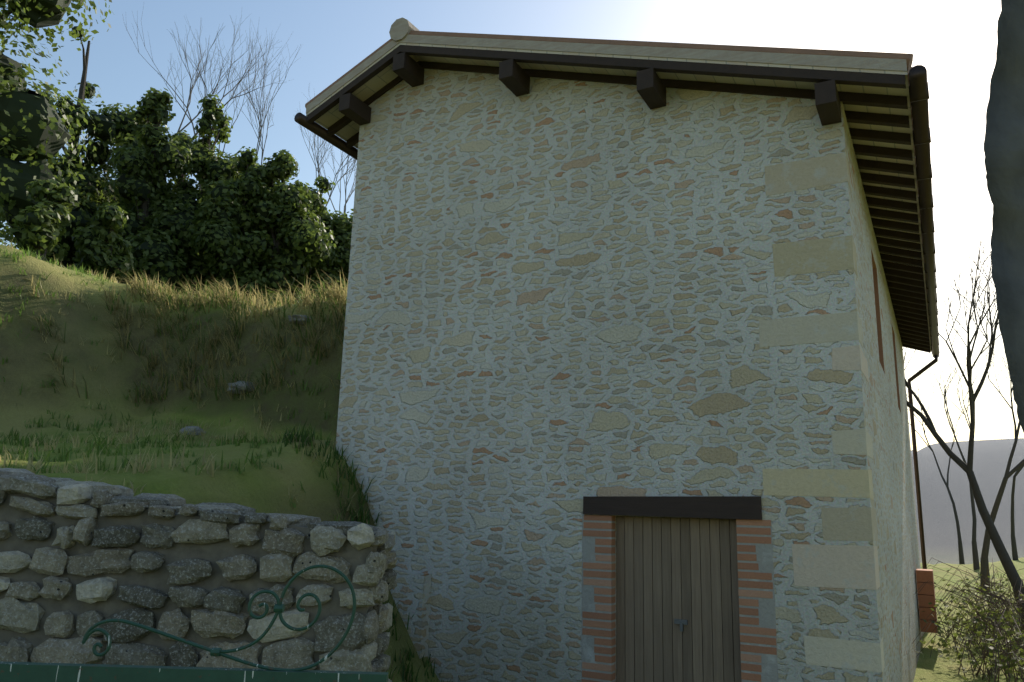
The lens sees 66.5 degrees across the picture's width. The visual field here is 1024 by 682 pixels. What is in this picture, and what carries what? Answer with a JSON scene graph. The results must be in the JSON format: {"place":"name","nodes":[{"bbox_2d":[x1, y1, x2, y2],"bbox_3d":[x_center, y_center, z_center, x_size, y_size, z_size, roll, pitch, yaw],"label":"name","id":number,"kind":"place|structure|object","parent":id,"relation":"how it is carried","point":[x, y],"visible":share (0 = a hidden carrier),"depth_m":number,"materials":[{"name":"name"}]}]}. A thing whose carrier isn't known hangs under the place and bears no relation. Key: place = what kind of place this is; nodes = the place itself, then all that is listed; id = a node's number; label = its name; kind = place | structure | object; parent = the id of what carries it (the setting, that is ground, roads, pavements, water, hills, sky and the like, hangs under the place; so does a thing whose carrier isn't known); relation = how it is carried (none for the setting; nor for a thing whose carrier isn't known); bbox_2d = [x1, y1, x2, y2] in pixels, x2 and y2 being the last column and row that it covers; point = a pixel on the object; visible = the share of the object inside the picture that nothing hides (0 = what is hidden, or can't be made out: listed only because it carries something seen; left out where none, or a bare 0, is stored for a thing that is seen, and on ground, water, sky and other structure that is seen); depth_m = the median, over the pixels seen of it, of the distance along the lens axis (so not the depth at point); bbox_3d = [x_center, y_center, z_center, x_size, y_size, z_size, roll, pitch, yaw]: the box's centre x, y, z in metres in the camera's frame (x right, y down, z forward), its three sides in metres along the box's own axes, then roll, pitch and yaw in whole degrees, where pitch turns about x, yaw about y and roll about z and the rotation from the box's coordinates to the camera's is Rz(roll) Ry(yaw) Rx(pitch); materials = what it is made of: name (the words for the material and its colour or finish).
{"place":"outdoors","nodes":[
{"label":"outdoors","id":0,"kind":"place"},
{"bbox_2d":[0,237,1023,681],"bbox_3d":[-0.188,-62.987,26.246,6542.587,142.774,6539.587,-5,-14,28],"label":"grassy ground","id":1,"kind":"structure","parent":0,"point":[28,366],"depth_m":12.59,"materials":[{"name":"green plant"}]},
{"bbox_2d":[4,179,80,267],"bbox_3d":[-10.914,-1.100,18.357,2.924,5.806,3.517,-5,-14,28],"label":"bush","id":2,"kind":"object","parent":1,"relation":"on","point":[43,232],"visible":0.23,"depth_m":18.52,"materials":[{"name":"green plant"}]},
{"bbox_2d":[0,0,113,235],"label":"evergreen tree","id":3,"kind":"object","parent":1,"relation":"on","point":[35,135],"visible":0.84,"depth_m":20.19,"materials":[{"name":"green plant"}]},
{"bbox_2d":[0,24,131,268],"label":"evergreen tree","id":4,"kind":"object","parent":1,"relation":"on","point":[105,129],"visible":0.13,"depth_m":27.79,"materials":[{"name":"green plant"}]},
{"bbox_2d":[71,202,135,282],"bbox_3d":[-10.652,-1.363,19.918,2.510,4.672,2.749,-5,-14,28],"label":"bush","id":5,"kind":"object","parent":1,"relation":"on","point":[101,244],"visible":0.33,"depth_m":20.05,"materials":[{"name":"green plant"}]},
{"bbox_2d":[54,103,169,263],"bbox_3d":[-14.863,-4.951,29.198,5.267,8.114,5.208,10,-15,-35],"label":"evergreen tree","id":6,"kind":"object","parent":1,"relation":"on","point":[90,182],"visible":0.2,"depth_m":28.13,"materials":[{"name":"green plant"}]},
{"bbox_2d":[72,86,201,293],"bbox_3d":[-11.932,-4.671,25.745,3.900,7.846,4.609,8,-14,-27],"label":"evergreen tree","id":7,"kind":"object","parent":1,"relation":"on","point":[141,176],"visible":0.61,"depth_m":25.25,"materials":[{"name":"green plant"}]},
{"bbox_2d":[168,130,199,285],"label":"evergreen tree","id":8,"kind":"object","parent":1,"relation":"on","point":[183,182],"visible":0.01,"depth_m":28.59,"materials":[{"name":"green plant"}]},
{"bbox_2d":[123,94,254,294],"bbox_3d":[-10.900,-4.704,27.187,3.872,8.434,5.224,-5,-14,28],"label":"evergreen tree","id":9,"kind":"object","parent":1,"relation":"on","point":[207,161],"visible":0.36,"depth_m":26.79,"materials":[{"name":"green plant"}]},
{"bbox_2d":[123,6,259,188],"bbox_3d":[-14.886,-7.692,35.090,3.844,14.579,6.510,1,-12,2],"label":"bare tree","id":10,"kind":"object","parent":1,"relation":"on","point":[200,76],"visible":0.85,"depth_m":35.25,"materials":[{"name":"grey plant"}]},
{"bbox_2d":[0,565,388,681],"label":"gate railing","id":11,"kind":"object","parent":1,"relation":"on","point":[36,672],"visible":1,"depth_m":2.06,"materials":[{"name":"green metal"}]},
{"bbox_2d":[0,468,396,681],"bbox_3d":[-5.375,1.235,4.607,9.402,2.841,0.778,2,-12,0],"label":"stone retaining wall","id":12,"kind":"structure","parent":1,"relation":"on","point":[363,646],"depth_m":4.27,"materials":[{"name":"stone"}]},
{"bbox_2d":[191,151,262,286],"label":"evergreen tree","id":13,"kind":"object","parent":1,"relation":"on","point":[199,177],"visible":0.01,"depth_m":29.54,"materials":[{"name":"green plant"}]},
{"bbox_2d":[185,146,277,302],"bbox_3d":[-8.930,-3.352,25.709,3.170,6.237,3.891,-5,-14,28],"label":"evergreen tree","id":14,"kind":"object","parent":1,"relation":"on","point":[224,239],"visible":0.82,"depth_m":24.78,"materials":[{"name":"green plant"}]},
{"bbox_2d":[177,15,289,137],"bbox_3d":[-13.966,-8.751,38.076,5.606,17.652,4.551,7,-14,-24],"label":"bare tree","id":15,"kind":"object","parent":1,"relation":"on","point":[195,75],"visible":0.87,"depth_m":38.64,"materials":[{"name":"grey plant"}]},
{"bbox_2d":[179,315,311,434],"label":"rocks","id":16,"kind":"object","parent":1,"relation":"on","point":[240,386],"depth_m":12.02,"materials":[{"name":"stone"}]},
{"bbox_2d":[209,19,299,165],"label":"bare tree","id":17,"kind":"object","parent":1,"relation":"on","point":[259,103],"visible":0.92,"depth_m":39.06,"materials":[{"name":"grey plant"}]},
{"bbox_2d":[246,289,299,307],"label":"grass","id":18,"kind":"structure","parent":1,"relation":"on","point":[274,298],"depth_m":22.70,"materials":[{"name":"green plant"}]},
{"bbox_2d":[215,149,337,301],"bbox_3d":[-7.628,-3.277,26.093,3.792,6.612,2.854,2,-12,0],"label":"evergreen tree","id":19,"kind":"object","parent":1,"relation":"on","point":[287,220],"visible":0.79,"depth_m":25.43,"materials":[{"name":"green plant"}]},
{"bbox_2d":[264,176,351,300],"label":"evergreen tree","id":20,"kind":"object","parent":1,"relation":"on","point":[336,262],"visible":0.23,"depth_m":27.13,"materials":[{"name":"green plant"}]},
{"bbox_2d":[298,278,346,301],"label":"grass","id":21,"kind":"structure","parent":1,"relation":"on","point":[325,286],"depth_m":23.63,"materials":[{"name":"green plant"}]},
{"bbox_2d":[296,103,355,215],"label":"bare tree","id":22,"kind":"object","parent":1,"relation":"on","point":[346,182],"visible":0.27,"depth_m":46.69,"materials":[{"name":"grey plant"}]},
{"bbox_2d":[300,85,356,206],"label":"bare tree","id":23,"kind":"object","parent":1,"relation":"on","point":[325,160],"visible":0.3,"depth_m":44.49,"materials":[{"name":"grey plant"}]},
{"bbox_2d":[306,209,352,283],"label":"evergreen tree","id":24,"kind":"object","parent":1,"relation":"on","point":[346,230],"visible":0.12,"depth_m":28.05,"materials":[{"name":"green plant"}]},
{"bbox_2d":[916,569,937,632],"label":"brick pillar","id":25,"kind":"structure","parent":1,"relation":"on","point":[926,594],"depth_m":13.09,"materials":[{"name":"red brick"}]},
{"bbox_2d":[921,349,982,569],"bbox_3d":[20.812,5.341,36.531,4.209,10.773,2.552,13,-17,-43],"label":"bare tree","id":26,"kind":"object","parent":1,"relation":"on","point":[976,565],"visible":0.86,"depth_m":36.43,"materials":[{"name":"brown plant"}]},
{"bbox_2d":[906,367,997,563],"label":"bare tree","id":27,"kind":"object","parent":1,"relation":"on","point":[961,554],"visible":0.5,"depth_m":52.96,"materials":[{"name":"brown plant"}]},
{"bbox_2d":[903,224,1023,628],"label":"bare tree","id":28,"kind":"object","parent":1,"relation":"on","point":[1012,574],"visible":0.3,"depth_m":15.18,"materials":[{"name":"brown plant"}]},
{"bbox_2d":[913,616,1023,680],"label":"bramble","id":29,"kind":"object","parent":1,"relation":"on","point":[977,646],"visible":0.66,"depth_m":10.51,"materials":[{"name":"green plant"}]},
{"bbox_2d":[916,608,1023,681],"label":"bramble","id":30,"kind":"object","parent":1,"relation":"on","point":[1000,664],"visible":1,"depth_m":9.32,"materials":[{"name":"green plant"}]},
{"bbox_2d":[916,581,1023,652],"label":"bramble","id":31,"kind":"object","parent":1,"relation":"on","point":[965,622],"visible":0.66,"depth_m":12.24,"materials":[{"name":"green plant"}]},
{"bbox_2d":[918,592,1023,647],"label":"bramble","id":32,"kind":"object","parent":1,"relation":"on","point":[975,625],"visible":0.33,"depth_m":13.12,"materials":[{"name":"green plant"}]},
{"bbox_2d":[927,558,1023,617],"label":"bramble","id":33,"kind":"object","parent":1,"relation":"on","point":[994,585],"visible":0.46,"depth_m":16.37,"materials":[{"name":"green plant"}]},
{"bbox_2d":[931,580,1023,659],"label":"bramble","id":34,"kind":"object","parent":1,"relation":"on","point":[984,616],"visible":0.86,"depth_m":11.44,"materials":[{"name":"green plant"}]},
{"bbox_2d":[965,228,995,296],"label":"bare tree","id":35,"kind":"object","parent":1,"relation":"on","point":[983,256],"visible":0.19,"depth_m":20.52,"materials":[{"name":"brown plant"}]},
{"bbox_2d":[938,570,1023,632],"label":"bramble","id":36,"kind":"object","parent":1,"relation":"on","point":[992,589],"visible":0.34,"depth_m":14.79,"materials":[{"name":"green plant"}]},
{"bbox_2d":[980,329,1023,592],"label":"bare tree","id":37,"kind":"object","parent":1,"relation":"on","point":[984,562],"visible":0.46,"depth_m":22.41,"materials":[{"name":"brown plant"}]},
{"bbox_2d":[1009,380,1023,559],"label":"bare tree","id":38,"kind":"object","parent":1,"relation":"on","point":[1014,549],"visible":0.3,"depth_m":39.53,"materials":[{"name":"brown plant"}]},
{"bbox_2d":[0,0,1023,450],"label":"sky","id":39,"kind":"structure","parent":0,"point":[956,41],"materials":[{"name":"white"}]},
{"bbox_2d":[336,69,923,681],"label":"house walls","id":40,"kind":"structure","parent":0,"point":[564,299],"depth_m":8.01,"materials":[{"name":"beige stone"}]},
{"bbox_2d":[305,17,931,352],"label":"house roof","id":41,"kind":"structure","parent":40,"relation":"on","point":[870,90],"depth_m":8.39,"materials":[{"name":"brown wood"}]},
{"bbox_2d":[294,65,939,568],"bbox_3d":[3.199,1.431,12.990,7.143,6.959,12.440,-5,-14,28],"label":"rain gutter","id":42,"kind":"object","parent":41,"relation":"attached to","point":[918,101],"visible":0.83,"depth_m":10.03,"materials":[{"name":"brown metal"}]},
{"bbox_2d":[583,496,761,519],"bbox_3d":[1.484,1.544,7.298,1.680,0.200,0.230,-5,-14,28],"label":"door lintel","id":43,"kind":"structure","parent":40,"relation":"in","point":[734,507],"depth_m":7.15,"materials":[{"name":"brown wood"}]},
{"bbox_2d":[616,516,741,681],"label":"house door","id":44,"kind":"structure","parent":40,"relation":"in","point":[677,605],"depth_m":7.13,"materials":[{"name":"brown wood"}]},
{"bbox_2d":[581,515,778,681],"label":"house door bricks","id":45,"kind":"object","parent":40,"relation":"in","point":[758,634],"visible":0.95,"depth_m":6.87,"materials":[{"name":"brick"}]},
{"bbox_2d":[759,152,888,681],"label":"corner stones","id":46,"kind":"object","parent":40,"relation":"attached to","point":[845,566],"visible":0.85,"depth_m":6.68,"materials":[{"name":"beige stone"}]},
{"bbox_2d":[984,0,1023,432],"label":"trunk","id":47,"kind":"object","parent":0,"point":[1004,148],"visible":1,"depth_m":2.37,"materials":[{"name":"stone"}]}
]}

